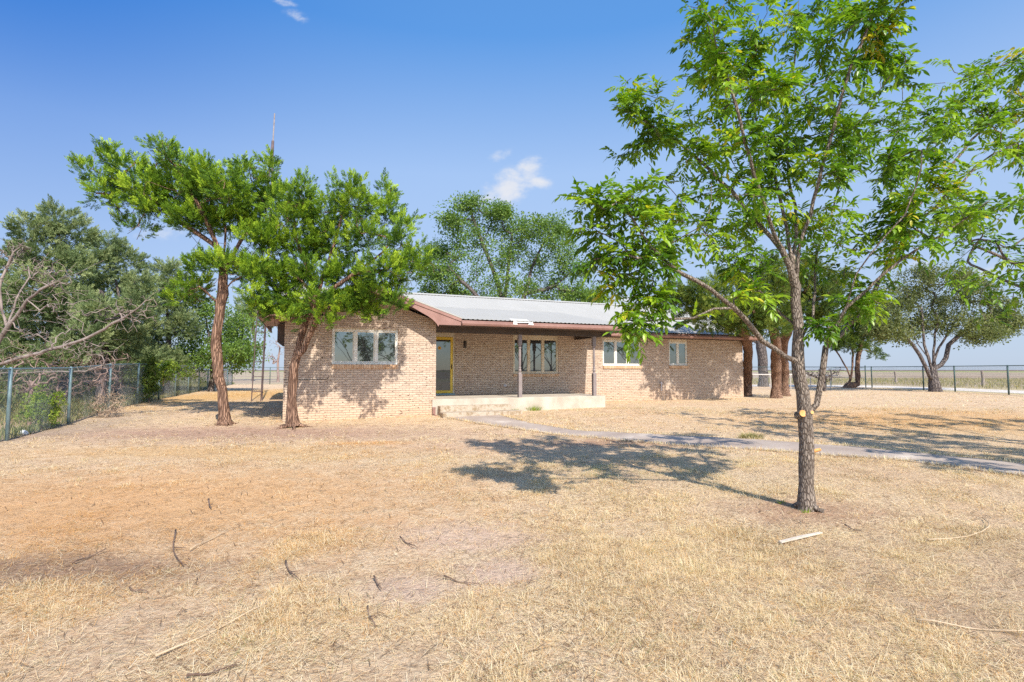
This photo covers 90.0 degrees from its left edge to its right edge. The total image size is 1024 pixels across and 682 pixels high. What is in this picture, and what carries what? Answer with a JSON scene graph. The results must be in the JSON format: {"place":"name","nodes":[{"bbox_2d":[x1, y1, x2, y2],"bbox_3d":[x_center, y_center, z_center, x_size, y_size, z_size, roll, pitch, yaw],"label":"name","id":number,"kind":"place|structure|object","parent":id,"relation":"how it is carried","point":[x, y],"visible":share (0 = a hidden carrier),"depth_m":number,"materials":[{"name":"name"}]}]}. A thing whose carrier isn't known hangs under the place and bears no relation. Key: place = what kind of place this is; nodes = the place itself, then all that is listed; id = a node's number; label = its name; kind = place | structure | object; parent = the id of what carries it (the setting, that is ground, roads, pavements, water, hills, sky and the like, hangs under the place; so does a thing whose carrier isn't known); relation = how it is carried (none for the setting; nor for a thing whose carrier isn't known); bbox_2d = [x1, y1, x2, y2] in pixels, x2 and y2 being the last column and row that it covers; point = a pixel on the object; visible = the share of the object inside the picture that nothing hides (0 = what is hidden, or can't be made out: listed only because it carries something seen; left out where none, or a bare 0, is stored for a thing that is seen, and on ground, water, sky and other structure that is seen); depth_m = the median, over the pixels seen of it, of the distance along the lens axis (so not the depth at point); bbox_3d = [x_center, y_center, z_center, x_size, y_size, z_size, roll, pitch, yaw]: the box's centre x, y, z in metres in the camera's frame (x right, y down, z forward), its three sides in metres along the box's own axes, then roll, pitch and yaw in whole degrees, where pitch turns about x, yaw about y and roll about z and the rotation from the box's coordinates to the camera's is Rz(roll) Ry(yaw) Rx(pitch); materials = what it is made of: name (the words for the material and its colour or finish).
{"place":"outdoors","nodes":[
{"label":"outdoors","id":0,"kind":"place"},
{"bbox_2d":[268,339,282,381],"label":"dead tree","id":1,"kind":"object","parent":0,"point":[277,361],"visible":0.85,"depth_m":54.84,"materials":[{"name":"wood"}]},
{"bbox_2d":[0,370,1023,681],"bbox_3d":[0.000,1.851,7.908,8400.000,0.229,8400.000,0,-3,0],"label":"ground","id":2,"kind":"structure","parent":0,"point":[150,512],"depth_m":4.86,"materials":[{"name":"beige plant"}]},
{"bbox_2d":[13,383,68,429],"bbox_3d":[-11.756,1.648,12.851,0.924,1.207,0.912,0,-3,0],"label":"shrub","id":3,"kind":"object","parent":2,"relation":"on","point":[38,410],"visible":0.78,"depth_m":12.74,"materials":[{"name":"green plant"}]},
{"bbox_2d":[0,194,110,400],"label":"cypress tree","id":4,"kind":"object","parent":2,"relation":"on","point":[48,232],"visible":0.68,"depth_m":20.12,"materials":[{"name":"green plant"}]},
{"bbox_2d":[0,339,121,425],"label":"dead brush","id":5,"kind":"object","parent":2,"relation":"on","point":[51,364],"visible":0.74,"depth_m":14.26,"materials":[{"name":"brown plant"}]},
{"bbox_2d":[72,548,105,563],"bbox_3d":[-3.344,1.698,4.038,0.039,0.028,0.301,0,-3,3],"label":"stick","id":6,"kind":"object","parent":2,"relation":"on","point":[89,556],"visible":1,"depth_m":4.03,"materials":[{"name":"brown wood"}]},
{"bbox_2d":[0,238,183,373],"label":"dead tree","id":7,"kind":"object","parent":2,"relation":"on","point":[8,325],"visible":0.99,"depth_m":14.32,"materials":[{"name":"grey wood"}]},
{"bbox_2d":[83,388,130,416],"bbox_3d":[-12.122,1.847,15.348,1.310,0.861,0.887,0,-3,0],"label":"tumbleweed","id":8,"kind":"object","parent":2,"relation":"on","point":[115,410],"visible":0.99,"depth_m":15.27,"materials":[{"name":"beige plant"}]},
{"bbox_2d":[49,285,165,404],"bbox_3d":[-14.359,0.236,18.456,3.148,4.427,3.187,0,-3,0],"label":"cypress tree","id":9,"kind":"object","parent":2,"relation":"on","point":[107,337],"visible":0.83,"depth_m":18.22,"materials":[{"name":"green plant"}]},
{"bbox_2d":[75,353,139,403],"bbox_3d":[-14.428,1.363,18.101,1.730,2.181,2.738,1,-3,-13],"label":"dead brush","id":10,"kind":"object","parent":2,"relation":"on","point":[115,379],"visible":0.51,"depth_m":18.09,"materials":[{"name":"brown plant"}]},
{"bbox_2d":[0,363,232,440],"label":"chain link fence","id":11,"kind":"object","parent":2,"relation":"on","point":[9,390],"visible":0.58,"depth_m":14.26,"materials":[{"name":"metal"}]},
{"bbox_2d":[127,358,197,385],"bbox_3d":[-14.353,1.291,20.989,2.896,1.166,0.905,0,-3,0],"label":"vine","id":12,"kind":"object","parent":11,"relation":"on","point":[169,367],"visible":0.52,"depth_m":20.93,"materials":[{"name":"green plant"}]},
{"bbox_2d":[70,228,175,394],"bbox_3d":[-19.051,-1.344,24.581,6.213,8.261,4.087,-1,-4,23],"label":"cypress tree","id":13,"kind":"object","parent":2,"relation":"on","point":[113,249],"visible":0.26,"depth_m":24.33,"materials":[{"name":"green plant"}]},
{"bbox_2d":[129,587,148,591],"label":"stick","id":14,"kind":"object","parent":2,"relation":"on","point":[131,589],"visible":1,"depth_m":3.44,"materials":[{"name":"brown wood"}]},
{"bbox_2d":[135,351,161,401],"bbox_3d":[-14.272,1.441,20.240,0.900,2.072,0.828,-1,-3,20],"label":"shrub","id":15,"kind":"object","parent":2,"relation":"on","point":[151,375],"visible":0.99,"depth_m":20.14,"materials":[{"name":"green plant"}]},
{"bbox_2d":[125,255,205,391],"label":"cypress tree","id":16,"kind":"object","parent":2,"relation":"on","point":[177,318],"visible":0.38,"depth_m":28.84,"materials":[{"name":"green plant"}]},
{"bbox_2d":[64,131,292,425],"bbox_3d":[-8.864,-1.850,14.139,5.886,8.359,3.188,0,-3,0],"label":"juniper tree","id":17,"kind":"object","parent":2,"relation":"on","point":[199,181],"visible":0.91,"depth_m":13.64,"materials":[{"name":"green plant"}]},
{"bbox_2d":[172,529,185,565],"bbox_3d":[-2.806,1.724,4.311,0.090,0.032,1.056,2,-4,-36],"label":"stick","id":18,"kind":"object","parent":2,"relation":"on","point":[173,547],"visible":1,"depth_m":4.25,"materials":[{"name":"brown wood"}]},
{"bbox_2d":[189,529,227,549],"bbox_3d":[-2.651,1.738,4.486,0.021,0.027,0.546,0,-3,1],"label":"stick","id":19,"kind":"object","parent":2,"relation":"on","point":[205,541],"visible":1,"depth_m":4.43,"materials":[{"name":"beige wood"}]},
{"bbox_2d":[155,603,266,656],"bbox_3d":[-1.685,1.636,2.921,0.013,0.032,0.650,-2,-4,27],"label":"stick","id":20,"kind":"object","parent":2,"relation":"on","point":[167,650],"visible":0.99,"depth_m":2.82,"materials":[{"name":"beige wood"}]},
{"bbox_2d":[186,664,235,676],"bbox_3d":[-1.471,1.615,2.505,0.211,0.027,0.023,1,-4,-24],"label":"stick","id":21,"kind":"object","parent":2,"relation":"on","point":[197,674],"visible":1,"depth_m":2.49,"materials":[{"name":"brown wood"}]},
{"bbox_2d":[159,290,271,391],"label":"leafy tree","id":22,"kind":"object","parent":2,"relation":"on","point":[240,354],"visible":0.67,"depth_m":30.80,"materials":[{"name":"green plant"}]},
{"bbox_2d":[223,294,277,380],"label":"cypress tree","id":23,"kind":"object","parent":2,"relation":"on","point":[238,305],"visible":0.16,"depth_m":59.50,"materials":[{"name":"green plant"}]},
{"bbox_2d":[231,367,283,383],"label":"chain link fence","id":24,"kind":"object","parent":2,"relation":"on","point":[261,374],"visible":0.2,"depth_m":45.83,"materials":[{"name":"grey metal"}]},
{"bbox_2d":[251,113,274,400],"bbox_3d":[-10.486,-3.586,21.607,0.472,12.402,0.516,-3,-4,40],"label":"antenna mast","id":25,"kind":"object","parent":2,"relation":"on","point":[264,332],"visible":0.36,"depth_m":21.40,"materials":[{"name":"metal"}]},
{"bbox_2d":[285,560,302,581],"bbox_3d":[-1.610,1.688,3.758,0.043,0.035,0.463,3,-4,-39],"label":"stick","id":26,"kind":"object","parent":2,"relation":"on","point":[286,564],"visible":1,"depth_m":3.74,"materials":[{"name":"brown wood"}]},
{"bbox_2d":[230,165,434,429],"bbox_3d":[-4.591,-1.175,13.086,5.269,6.884,2.606,0,-3,9],"label":"juniper tree","id":27,"kind":"object","parent":2,"relation":"on","point":[360,277],"visible":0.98,"depth_m":12.88,"materials":[{"name":"green plant"}]},
{"bbox_2d":[367,605,375,625],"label":"stick","id":28,"kind":"object","parent":2,"relation":"on","point":[369,615],"visible":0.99,"depth_m":3.09,"materials":[{"name":"brown wood"}]},
{"bbox_2d":[444,575,481,584],"bbox_3d":[-0.347,1.699,3.634,0.310,0.034,0.030,-1,-4,24],"label":"stick","id":29,"kind":"object","parent":2,"relation":"on","point":[460,581],"visible":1,"depth_m":3.63,"materials":[{"name":"brown wood"}]},
{"bbox_2d":[258,286,758,421],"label":"ranch house","id":30,"kind":"structure","parent":2,"relation":"on","point":[444,355],"depth_m":18.52,"materials":[{"name":"brick"}]},
{"bbox_2d":[332,328,397,367],"bbox_3d":[-4.319,0.218,15.115,1.890,1.175,0.185,1,-3,-22],"label":"window","id":31,"kind":"structure","parent":30,"relation":"in","point":[351,347],"depth_m":15.11,"materials":[{"name":"white paint"}]},
{"bbox_2d":[436,337,452,392],"bbox_3d":[-2.569,0.864,18.457,0.905,2.030,0.098,1,-3,-22],"label":"storm door","id":32,"kind":"structure","parent":30,"relation":"in","point":[444,345],"depth_m":18.53,"materials":[{"name":"yellow paint"}]},
{"bbox_2d":[513,335,558,375],"bbox_3d":[0.928,0.577,19.927,1.940,1.590,0.185,1,-3,-22],"label":"window","id":33,"kind":"structure","parent":30,"relation":"in","point":[539,354],"depth_m":19.95,"materials":[{"name":"beige paint"}]},
{"bbox_2d":[603,337,641,368],"bbox_3d":[4.584,0.508,21.416,1.890,1.285,0.185,1,-3,-22],"label":"window","id":34,"kind":"structure","parent":30,"relation":"in","point":[614,357],"depth_m":21.31,"materials":[{"name":"glass"}]},
{"bbox_2d":[669,339,688,367],"bbox_3d":[7.286,0.562,22.510,1.020,1.270,0.185,1,-3,-22],"label":"window","id":35,"kind":"structure","parent":30,"relation":"in","point":[677,347],"depth_m":22.49,"materials":[{"name":"white paint"}]},
{"bbox_2d":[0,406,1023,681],"bbox_3d":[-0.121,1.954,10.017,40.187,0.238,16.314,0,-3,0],"label":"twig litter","id":36,"kind":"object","parent":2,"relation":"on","point":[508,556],"visible":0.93,"depth_m":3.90,"materials":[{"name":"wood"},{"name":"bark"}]},
{"bbox_2d":[407,190,622,302],"bbox_3d":[-0.270,-4.107,39.300,16.882,15.286,6.439,0,-3,0],"label":"leafy tree","id":37,"kind":"object","parent":2,"relation":"on","point":[499,212],"visible":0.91,"depth_m":38.97,"materials":[{"name":"green plant"}]},
{"bbox_2d":[526,405,541,410],"bbox_3d":[0.707,2.179,16.934,0.849,0.246,0.662,0,-3,0],"label":"grass tuft","id":38,"kind":"object","parent":2,"relation":"on","point":[533,408],"visible":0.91,"depth_m":16.84,"materials":[{"name":"green plant"}]},
{"bbox_2d":[653,266,765,396],"bbox_3d":[9.397,-0.246,21.651,8.741,5.831,3.467,3,-4,-40],"label":"juniper tree","id":39,"kind":"object","parent":2,"relation":"on","point":[686,296],"visible":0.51,"depth_m":20.05,"materials":[{"name":"green plant"}]},
{"bbox_2d":[737,431,765,438],"bbox_3d":[5.183,2.031,11.118,0.774,0.195,0.530,0,-3,0],"label":"grass tuft","id":40,"kind":"object","parent":2,"relation":"on","point":[742,435],"visible":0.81,"depth_m":11.07,"materials":[{"name":"green plant"}]},
{"bbox_2d":[752,329,769,386],"bbox_3d":[19.293,0.882,40.066,2.363,5.570,1.352,0,-3,0],"label":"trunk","id":41,"kind":"object","parent":2,"relation":"on","point":[761,351],"visible":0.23,"depth_m":39.69,"materials":[{"name":"grey plant"}]},
{"bbox_2d":[727,248,811,398],"bbox_3d":[10.748,-0.536,21.080,5.938,6.304,3.062,2,-4,-37],"label":"juniper tree","id":42,"kind":"object","parent":2,"relation":"on","point":[773,326],"visible":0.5,"depth_m":20.17,"materials":[{"name":"green plant"}]},
{"bbox_2d":[552,0,1023,512],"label":"pecan tree","id":43,"kind":"object","parent":2,"relation":"on","point":[715,64],"visible":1,"depth_m":5.45,"materials":[{"name":"green plant"}]},
{"bbox_2d":[752,374,841,388],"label":"pipe gate","id":44,"kind":"structure","parent":2,"relation":"on","point":[790,379],"depth_m":33.95,"materials":[{"name":"metal"}]},
{"bbox_2d":[778,532,822,542],"bbox_3d":[2.557,1.736,4.536,0.538,0.024,0.036,1,-4,-25],"label":"plank","id":45,"kind":"object","parent":2,"relation":"on","point":[798,537],"visible":1,"depth_m":4.51,"materials":[{"name":"white wood"}]},
{"bbox_2d":[773,253,862,395],"bbox_3d":[13.136,-0.557,23.319,3.606,6.618,4.893,1,-3,-18],"label":"juniper tree","id":46,"kind":"object","parent":2,"relation":"on","point":[822,309],"visible":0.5,"depth_m":22.03,"materials":[{"name":"green plant"}]},
{"bbox_2d":[790,367,848,390],"bbox_3d":[18.511,2.317,30.935,3.551,1.557,1.058,0,-3,0],"label":"dead brush","id":47,"kind":"object","parent":2,"relation":"on","point":[825,381],"visible":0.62,"depth_m":30.88,"materials":[{"name":"grey plant"}]},
{"bbox_2d":[831,365,865,387],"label":"gate","id":48,"kind":"structure","parent":2,"relation":"on","point":[852,377],"depth_m":37.72,"materials":[{"name":"grey metal"}]},
{"bbox_2d":[817,297,894,387],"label":"tree","id":49,"kind":"object","parent":2,"relation":"on","point":[850,340],"visible":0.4,"depth_m":36.70,"materials":[{"name":"green plant"}]},
{"bbox_2d":[752,365,1023,394],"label":"chain link fence","id":50,"kind":"object","parent":2,"relation":"on","point":[955,380],"visible":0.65,"depth_m":30.95,"materials":[{"name":"grey metal"}]},
{"bbox_2d":[789,370,1010,386],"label":"field fence","id":51,"kind":"object","parent":2,"relation":"on","point":[982,377],"visible":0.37,"depth_m":41.77,"materials":[{"name":"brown metal"}]},
{"bbox_2d":[858,259,1023,391],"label":"leafy tree","id":52,"kind":"object","parent":2,"relation":"on","point":[989,331],"visible":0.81,"depth_m":30.25,"materials":[{"name":"green plant"}]},
{"bbox_2d":[927,518,989,539],"bbox_3d":[4.225,1.749,4.732,1.367,0.041,0.177,2,-4,-32],"label":"stick","id":53,"kind":"object","parent":2,"relation":"on","point":[959,536],"visible":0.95,"depth_m":4.55,"materials":[{"name":"beige wood"}]},
{"bbox_2d":[915,618,1023,630],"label":"stick","id":54,"kind":"object","parent":2,"relation":"on","point":[918,619],"visible":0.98,"depth_m":2.96,"materials":[{"name":"beige wood"}]},
{"bbox_2d":[922,47,1023,330],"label":"pecan tree","id":55,"kind":"object","parent":2,"relation":"on","point":[1019,203],"visible":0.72,"depth_m":9.32,"materials":[{"name":"green plant"}]},
{"bbox_2d":[0,0,1023,369],"label":"sky","id":56,"kind":"structure","parent":0,"point":[507,100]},
{"bbox_2d":[448,415,1023,476],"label":"path","id":57,"kind":"structure","parent":0,"point":[997,465],"depth_m":10.13,"materials":[{"name":"concrete"}]},
{"bbox_2d":[752,377,1023,388],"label":"field grass","id":58,"kind":"structure","parent":0,"point":[926,380],"depth_m":52.43,"materials":[{"name":"beige plant"}]},
{"bbox_2d":[752,385,1023,393],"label":"road","id":59,"kind":"structure","parent":0,"point":[991,390],"depth_m":35.40,"materials":[{"name":"grey asphalt"}]}
]}

